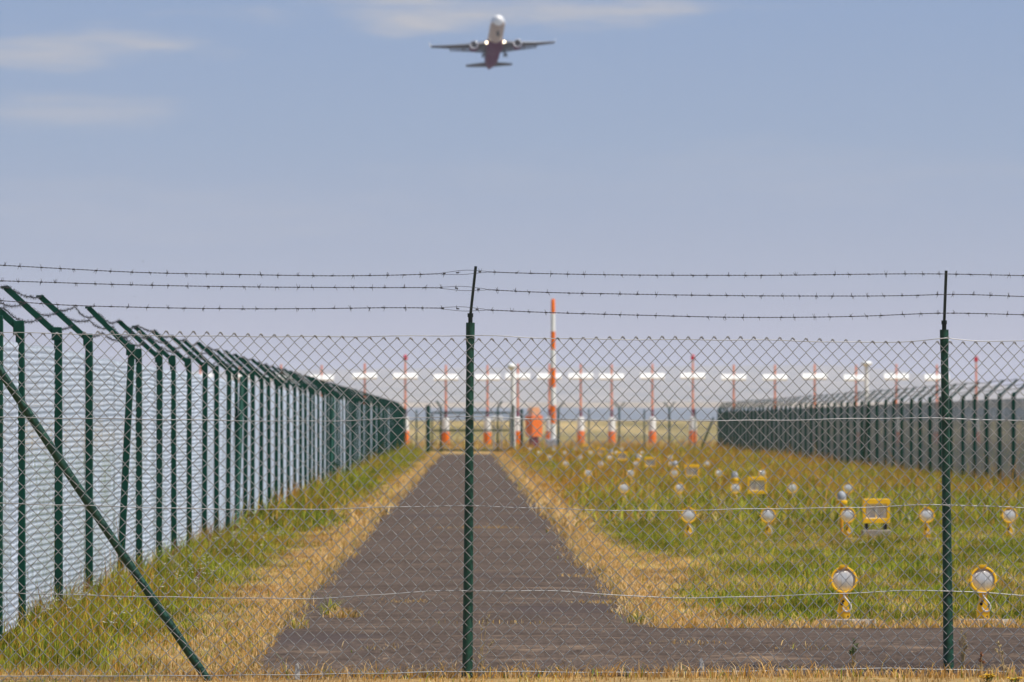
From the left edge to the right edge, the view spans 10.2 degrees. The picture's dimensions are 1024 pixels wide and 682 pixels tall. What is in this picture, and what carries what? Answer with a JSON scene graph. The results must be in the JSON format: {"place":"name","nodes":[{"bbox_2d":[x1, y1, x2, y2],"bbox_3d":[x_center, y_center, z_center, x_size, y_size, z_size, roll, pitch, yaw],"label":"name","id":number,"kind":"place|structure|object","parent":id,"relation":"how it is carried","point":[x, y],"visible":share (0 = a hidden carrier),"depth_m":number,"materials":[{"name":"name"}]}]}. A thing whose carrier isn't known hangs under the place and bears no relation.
{"place":"outdoors","nodes":[
{"label":"outdoors","id":0,"kind":"place"},
{"bbox_2d":[429,15,555,68],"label":"airliner","id":1,"kind":"object","parent":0,"point":[493,46],"visible":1,"depth_m":1509.88,"materials":[{"name":"white paint"}]},
{"bbox_2d":[0,431,1023,681],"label":"grass","id":2,"kind":"structure","parent":0,"point":[720,555],"depth_m":58.78,"materials":[{"name":"green plant"}]},
{"bbox_2d":[0,402,1023,681],"bbox_3d":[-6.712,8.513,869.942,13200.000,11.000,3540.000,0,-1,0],"label":"ground","id":3,"kind":"structure","parent":0,"point":[678,428],"depth_m":80.27,"materials":[{"name":"soil"}]},
{"bbox_2d":[86,578,92,597],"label":"tall weed","id":4,"kind":"object","parent":3,"relation":"on","point":[87,586],"visible":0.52,"depth_m":45.55,"materials":[{"name":"plant"}]},
{"bbox_2d":[171,540,178,566],"bbox_3d":[-3.290,2.103,55.954,0.106,0.356,0.074,0,-1,0],"label":"tall weed","id":5,"kind":"object","parent":3,"relation":"on","point":[175,553],"visible":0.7,"depth_m":55.95,"materials":[{"name":"plant"}]},
{"bbox_2d":[195,567,202,591],"bbox_3d":[-2.679,2.053,48.951,0.086,0.256,0.046,0,-1,0],"label":"tall weed","id":6,"kind":"object","parent":3,"relation":"on","point":[198,576],"visible":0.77,"depth_m":48.95,"materials":[{"name":"plant"}]},
{"bbox_2d":[192,366,212,432],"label":"approach mast","id":7,"kind":"object","parent":3,"relation":"on","point":[209,374],"visible":0.06,"depth_m":381.77,"materials":[{"name":"white metal"}]},
{"bbox_2d":[0,285,405,644],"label":"security fence","id":8,"kind":"object","parent":3,"relation":"on","point":[213,433],"visible":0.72,"depth_m":55.93,"materials":[{"name":"metal"}]},
{"bbox_2d":[206,525,214,550],"bbox_3d":[-3.185,2.141,60.444,0.111,0.408,0.084,0,-1,31],"label":"tall weed","id":9,"kind":"object","parent":3,"relation":"on","point":[210,538],"visible":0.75,"depth_m":60.45,"materials":[{"name":"plant"}]},
{"bbox_2d":[231,366,249,382],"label":"approach mast","id":10,"kind":"object","parent":3,"relation":"on","point":[239,375],"visible":0.11,"depth_m":381.45,"materials":[{"name":"white metal"}]},
{"bbox_2d":[294,663,299,679],"bbox_3d":[-1.308,2.109,34.914,0.028,0.301,0.028,1,-1,-12],"label":"marker stake","id":11,"kind":"object","parent":3,"relation":"on","point":[297,668],"visible":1,"depth_m":34.90,"materials":[{"name":"white plastic"}]},
{"bbox_2d":[309,365,333,396],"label":"approach mast","id":12,"kind":"object","parent":3,"relation":"on","point":[323,377],"visible":0.18,"depth_m":381.84,"materials":[{"name":"white metal"}]},
{"bbox_2d":[352,363,376,404],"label":"approach mast","id":13,"kind":"object","parent":3,"relation":"on","point":[364,376],"visible":0.23,"depth_m":381.76,"materials":[{"name":"white metal"}]},
{"bbox_2d":[393,355,417,442],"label":"approach mast","id":14,"kind":"object","parent":3,"relation":"on","point":[404,376],"visible":0.56,"depth_m":382.04,"materials":[{"name":"white metal"}]},
{"bbox_2d":[406,410,425,449],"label":"fence stub","id":15,"kind":"object","parent":3,"relation":"on","point":[416,430],"visible":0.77,"depth_m":284.94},
{"bbox_2d":[434,365,457,444],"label":"approach mast","id":16,"kind":"object","parent":3,"relation":"on","point":[445,425],"visible":0.74,"depth_m":382.11,"materials":[{"name":"white metal"}]},
{"bbox_2d":[426,401,513,451],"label":"field gate","id":17,"kind":"structure","parent":3,"relation":"on","point":[440,430],"depth_m":284.34,"materials":[{"name":"metal"}]},
{"bbox_2d":[475,365,499,443],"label":"approach mast","id":18,"kind":"object","parent":3,"relation":"on","point":[485,378],"visible":0.72,"depth_m":381.59,"materials":[{"name":"white metal"}]},
{"bbox_2d":[492,416,501,447],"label":"instrument box","id":19,"kind":"object","parent":3,"relation":"on","point":[493,428],"visible":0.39,"depth_m":309.93,"materials":[{"name":"white paint"}]},
{"bbox_2d":[507,363,515,446],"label":"lamp pole","id":20,"kind":"object","parent":3,"relation":"on","point":[511,366],"visible":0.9,"depth_m":299.89,"materials":[{"name":"grey metal"}]},
{"bbox_2d":[0,262,1023,681],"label":"chain link fence","id":21,"kind":"object","parent":3,"relation":"on","point":[468,590],"visible":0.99,"depth_m":35.08,"materials":[{"name":"metal"}]},
{"bbox_2d":[506,364,529,443],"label":"approach mast","id":22,"kind":"object","parent":3,"relation":"on","point":[518,375],"visible":0.69,"depth_m":381.86,"materials":[{"name":"white metal"}]},
{"bbox_2d":[525,407,542,446],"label":"equipment cabinet","id":23,"kind":"object","parent":3,"relation":"on","point":[536,422],"visible":0.67,"depth_m":299.79,"materials":[{"name":"orange metal"}]},
{"bbox_2d":[537,364,561,438],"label":"approach mast","id":24,"kind":"object","parent":3,"relation":"on","point":[543,376],"visible":0.55,"depth_m":382.16,"materials":[{"name":"white metal"}]},
{"bbox_2d":[546,299,556,446],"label":"banded mast","id":25,"kind":"object","parent":3,"relation":"on","point":[553,402],"visible":0.83,"depth_m":297.93,"materials":[{"name":"metal"}]},
{"bbox_2d":[562,460,568,469],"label":"ground lamp","id":26,"kind":"object","parent":3,"relation":"on","point":[564,463],"visible":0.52,"depth_m":161.58,"materials":[{"name":"yellow paint"}]},
{"bbox_2d":[568,364,592,443],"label":"approach mast","id":27,"kind":"object","parent":3,"relation":"on","point":[582,376],"visible":0.73,"depth_m":381.99,"materials":[{"name":"white metal"}]},
{"bbox_2d":[583,468,592,481],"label":"ground lamp","id":28,"kind":"object","parent":3,"relation":"on","point":[585,473],"visible":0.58,"depth_m":131.62,"materials":[{"name":"metal"}]},
{"bbox_2d":[597,448,605,455],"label":"flash lamp","id":29,"kind":"object","parent":3,"relation":"on","point":[600,450],"visible":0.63,"depth_m":222.85,"materials":[{"name":"yellow metal"}]},
{"bbox_2d":[599,364,623,443],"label":"approach mast","id":30,"kind":"object","parent":3,"relation":"on","point":[614,377],"visible":0.74,"depth_m":381.86,"materials":[{"name":"white metal"}]},
{"bbox_2d":[520,402,723,448],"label":"boundary fence","id":31,"kind":"object","parent":3,"relation":"on","point":[588,435],"visible":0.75,"depth_m":284.95,"materials":[{"name":"metal"}]},
{"bbox_2d":[617,452,626,460],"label":"flash lamp","id":32,"kind":"object","parent":3,"relation":"on","point":[621,457],"visible":0.62,"depth_m":192.85,"materials":[{"name":"yellow metal"}]},
{"bbox_2d":[618,482,628,500],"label":"ground lamp","id":33,"kind":"object","parent":3,"relation":"on","point":[623,487],"visible":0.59,"depth_m":101.60,"materials":[{"name":"yellow paint"}]},
{"bbox_2d":[626,468,635,483],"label":"ground lamp","id":34,"kind":"object","parent":3,"relation":"on","point":[632,472],"visible":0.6,"depth_m":131.63,"materials":[{"name":"metal"}]},
{"bbox_2d":[633,460,639,470],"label":"ground lamp","id":35,"kind":"object","parent":3,"relation":"on","point":[635,462],"visible":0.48,"depth_m":161.60,"materials":[{"name":"yellow paint"}]},
{"bbox_2d":[644,457,656,467],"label":"flash lamp","id":36,"kind":"object","parent":3,"relation":"on","point":[648,460],"visible":0.61,"depth_m":162.87,"materials":[{"name":"yellow metal"}]},
{"bbox_2d":[640,364,664,443],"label":"approach mast","id":37,"kind":"object","parent":3,"relation":"on","point":[654,376],"visible":0.78,"depth_m":381.64,"materials":[{"name":"white metal"}]},
{"bbox_2d":[670,468,678,481],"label":"ground lamp","id":38,"kind":"object","parent":3,"relation":"on","point":[673,471],"visible":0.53,"depth_m":131.66,"materials":[{"name":"yellow paint"}]},
{"bbox_2d":[674,482,685,500],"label":"ground lamp","id":39,"kind":"object","parent":3,"relation":"on","point":[677,486],"visible":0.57,"depth_m":101.73,"materials":[{"name":"yellow paint"}]},
{"bbox_2d":[673,506,702,538],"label":"ground lamp","id":40,"kind":"object","parent":3,"relation":"on","point":[688,515],"visible":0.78,"depth_m":71.62,"materials":[{"name":"yellow metal"}]},
{"bbox_2d":[684,465,698,478],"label":"flash lamp","id":41,"kind":"object","parent":3,"relation":"on","point":[694,468],"visible":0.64,"depth_m":132.89,"materials":[{"name":"yellow metal"}]},
{"bbox_2d":[680,354,704,443],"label":"approach mast","id":42,"kind":"object","parent":3,"relation":"on","point":[694,376],"visible":0.71,"depth_m":381.83,"materials":[{"name":"white metal"}]},
{"bbox_2d":[699,658,703,675],"bbox_3d":[1.176,2.114,35.484,0.027,0.308,0.028,-2,0,-12],"label":"marker stake","id":43,"kind":"object","parent":3,"relation":"on","point":[701,660],"visible":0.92,"depth_m":35.47,"materials":[{"name":"white plastic"}]},
{"bbox_2d":[715,468,723,481],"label":"ground lamp","id":44,"kind":"object","parent":3,"relation":"on","point":[717,473],"visible":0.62,"depth_m":131.73,"materials":[{"name":"metal"}]},
{"bbox_2d":[721,365,745,422],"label":"approach mast","id":45,"kind":"object","parent":3,"relation":"on","point":[733,377],"visible":0.32,"depth_m":382.11,"materials":[{"name":"white metal"}]},
{"bbox_2d":[730,471,738,495],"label":"marker post","id":46,"kind":"object","parent":3,"relation":"on","point":[734,478],"visible":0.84,"depth_m":104.66,"materials":[{"name":"yellow metal"}]},
{"bbox_2d":[729,482,741,504],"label":"ground lamp","id":47,"kind":"object","parent":3,"relation":"on","point":[735,490],"visible":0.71,"depth_m":101.66,"materials":[{"name":"metal"}]},
{"bbox_2d":[747,477,766,500],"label":"flash lamp","id":48,"kind":"object","parent":3,"relation":"on","point":[761,481],"visible":0.73,"depth_m":102.87,"materials":[{"name":"yellow metal"}]},
{"bbox_2d":[758,468,766,476],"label":"ground lamp","id":49,"kind":"object","parent":3,"relation":"on","point":[761,470],"visible":0.38,"depth_m":131.76,"materials":[{"name":"yellow paint"}]},
{"bbox_2d":[753,506,778,538],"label":"ground lamp","id":50,"kind":"object","parent":3,"relation":"on","point":[768,516],"visible":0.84,"depth_m":71.60,"materials":[{"name":"yellow metal"}]},
{"bbox_2d":[763,365,787,435],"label":"approach mast","id":51,"kind":"object","parent":3,"relation":"on","point":[773,377],"visible":0.27,"depth_m":381.83,"materials":[{"name":"white metal"}]},
{"bbox_2d":[787,482,798,504],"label":"ground lamp","id":52,"kind":"object","parent":3,"relation":"on","point":[795,487],"visible":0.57,"depth_m":101.66,"materials":[{"name":"yellow paint"}]},
{"bbox_2d":[802,364,826,438],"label":"approach mast","id":53,"kind":"object","parent":3,"relation":"on","point":[818,376],"visible":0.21,"depth_m":382.13,"materials":[{"name":"white metal"}]},
{"bbox_2d":[836,491,846,530],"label":"marker post","id":54,"kind":"object","parent":3,"relation":"on","point":[841,495],"visible":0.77,"depth_m":74.68,"materials":[{"name":"yellow paint"}]},
{"bbox_2d":[817,565,875,624],"bbox_3d":[2.422,1.861,41.646,0.468,0.470,0.387,0,-1,0],"label":"ground lamp","id":55,"kind":"object","parent":3,"relation":"on","point":[851,580],"visible":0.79,"depth_m":41.72,"materials":[{"name":"yellow metal"}]},
{"bbox_2d":[839,506,856,539],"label":"ground lamp","id":56,"kind":"object","parent":3,"relation":"on","point":[847,516],"visible":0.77,"depth_m":71.67,"materials":[{"name":"yellow metal"}]},
{"bbox_2d":[842,482,853,500],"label":"ground lamp","id":57,"kind":"object","parent":3,"relation":"on","point":[847,488],"visible":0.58,"depth_m":101.62,"materials":[{"name":"metal"}]},
{"bbox_2d":[844,365,868,437],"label":"approach mast","id":58,"kind":"object","parent":3,"relation":"on","point":[857,377],"visible":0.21,"depth_m":381.83,"materials":[{"name":"white metal"}]},
{"bbox_2d":[861,361,871,412],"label":"lamp pole","id":59,"kind":"object","parent":3,"relation":"on","point":[866,381],"visible":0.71,"depth_m":330.07,"materials":[{"name":"white metal"}]},
{"bbox_2d":[719,378,1023,483],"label":"security fence","id":60,"kind":"object","parent":3,"relation":"on","point":[799,437],"visible":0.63,"depth_m":169.92,"materials":[{"name":"metal"}]},
{"bbox_2d":[861,499,890,537],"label":"flash lamp","id":61,"kind":"object","parent":3,"relation":"on","point":[873,515],"visible":0.76,"depth_m":72.87,"materials":[{"name":"yellow metal"}]},
{"bbox_2d":[884,364,908,443],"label":"approach mast","id":62,"kind":"object","parent":3,"relation":"on","point":[896,376],"visible":0.41,"depth_m":382.09,"materials":[{"name":"white metal"}]},
{"bbox_2d":[919,506,938,538],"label":"ground lamp","id":63,"kind":"object","parent":3,"relation":"on","point":[924,515],"visible":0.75,"depth_m":71.67,"materials":[{"name":"yellow metal"}]},
{"bbox_2d":[924,365,949,444],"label":"approach mast","id":64,"kind":"object","parent":3,"relation":"on","point":[936,377],"visible":0.3,"depth_m":382.03,"materials":[{"name":"white metal"}]},
{"bbox_2d":[974,356,979,441],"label":"approach mast","id":65,"kind":"object","parent":3,"relation":"on","point":[975,360],"visible":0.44,"depth_m":382.26,"materials":[{"name":"red metal"}]},
{"bbox_2d":[956,565,1015,624],"bbox_3d":[3.436,1.861,41.663,0.468,0.470,0.389,0,-1,0],"label":"ground lamp","id":66,"kind":"object","parent":3,"relation":"on","point":[987,584],"visible":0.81,"depth_m":41.74,"materials":[{"name":"yellow metal"}]},
{"bbox_2d":[979,674,996,681],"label":"yellow flower plant","id":67,"kind":"object","parent":3,"relation":"on","point":[989,676],"visible":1,"depth_m":34.59,"materials":[{"name":"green plant"}]},
{"bbox_2d":[1001,506,1020,539],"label":"ground lamp","id":68,"kind":"object","parent":3,"relation":"on","point":[1012,515],"visible":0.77,"depth_m":71.62,"materials":[{"name":"yellow metal"}]},
{"bbox_2d":[1007,677,1022,681],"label":"yellow flower plant","id":69,"kind":"object","parent":3,"relation":"on","point":[1013,678],"visible":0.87,"depth_m":34.51,"materials":[{"name":"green plant"}]},
{"bbox_2d":[0,0,1023,386],"label":"sky","id":70,"kind":"structure","parent":0,"point":[270,137],"materials":[{"name":"blue"}]},
{"bbox_2d":[5,408,1022,419],"bbox_3d":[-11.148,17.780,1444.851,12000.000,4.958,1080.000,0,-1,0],"label":"runway","id":71,"kind":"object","parent":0,"point":[615,412],"visible":0.06,"depth_m":1281.85,"materials":[{"name":"grey asphalt"}]},
{"bbox_2d":[9,365,1023,401],"bbox_3d":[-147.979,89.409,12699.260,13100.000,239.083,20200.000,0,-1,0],"label":"hills","id":72,"kind":"structure","parent":0,"point":[497,395],"depth_m":16390.47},
{"bbox_2d":[252,454,1023,675],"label":"path","id":73,"kind":"structure","parent":0,"point":[450,629],"depth_m":41.39,"materials":[{"name":"grey asphalt"}]},
{"bbox_2d":[473,612,495,672],"bbox_3d":[-0.187,1.885,35.585,0.177,0.411,0.065,0,-1,0],"label":"tall weed","id":74,"kind":"object","parent":73,"relation":"on","point":[480,658],"visible":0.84,"depth_m":35.59,"materials":[{"name":"plant"}]},
{"bbox_2d":[849,638,858,670],"bbox_3d":[2.124,1.969,35.692,0.061,0.245,0.070,0,-1,26],"label":"tall weed","id":75,"kind":"object","parent":73,"relation":"on","point":[853,656],"visible":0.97,"depth_m":35.69,"materials":[{"name":"plant"}]},
{"bbox_2d":[958,626,967,668],"bbox_3d":[2.822,1.934,35.899,0.095,0.313,0.066,0,-1,18],"label":"tall weed","id":76,"kind":"object","parent":73,"relation":"on","point":[962,654],"visible":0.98,"depth_m":35.90,"materials":[{"name":"plant"}]},
{"bbox_2d":[978,651,985,672],"bbox_3d":[2.913,2.008,35.598,0.062,0.165,0.046,0,-1,0],"label":"tall weed","id":77,"kind":"object","parent":73,"relation":"on","point":[981,661],"visible":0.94,"depth_m":35.59,"materials":[{"name":"plant"}]},
{"bbox_2d":[994,641,1006,671],"bbox_3d":[3.043,1.978,35.695,0.090,0.227,0.048,0,-1,0],"label":"tall weed","id":78,"kind":"object","parent":73,"relation":"on","point":[1002,653],"visible":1,"depth_m":35.69,"materials":[{"name":"plant"}]}
]}

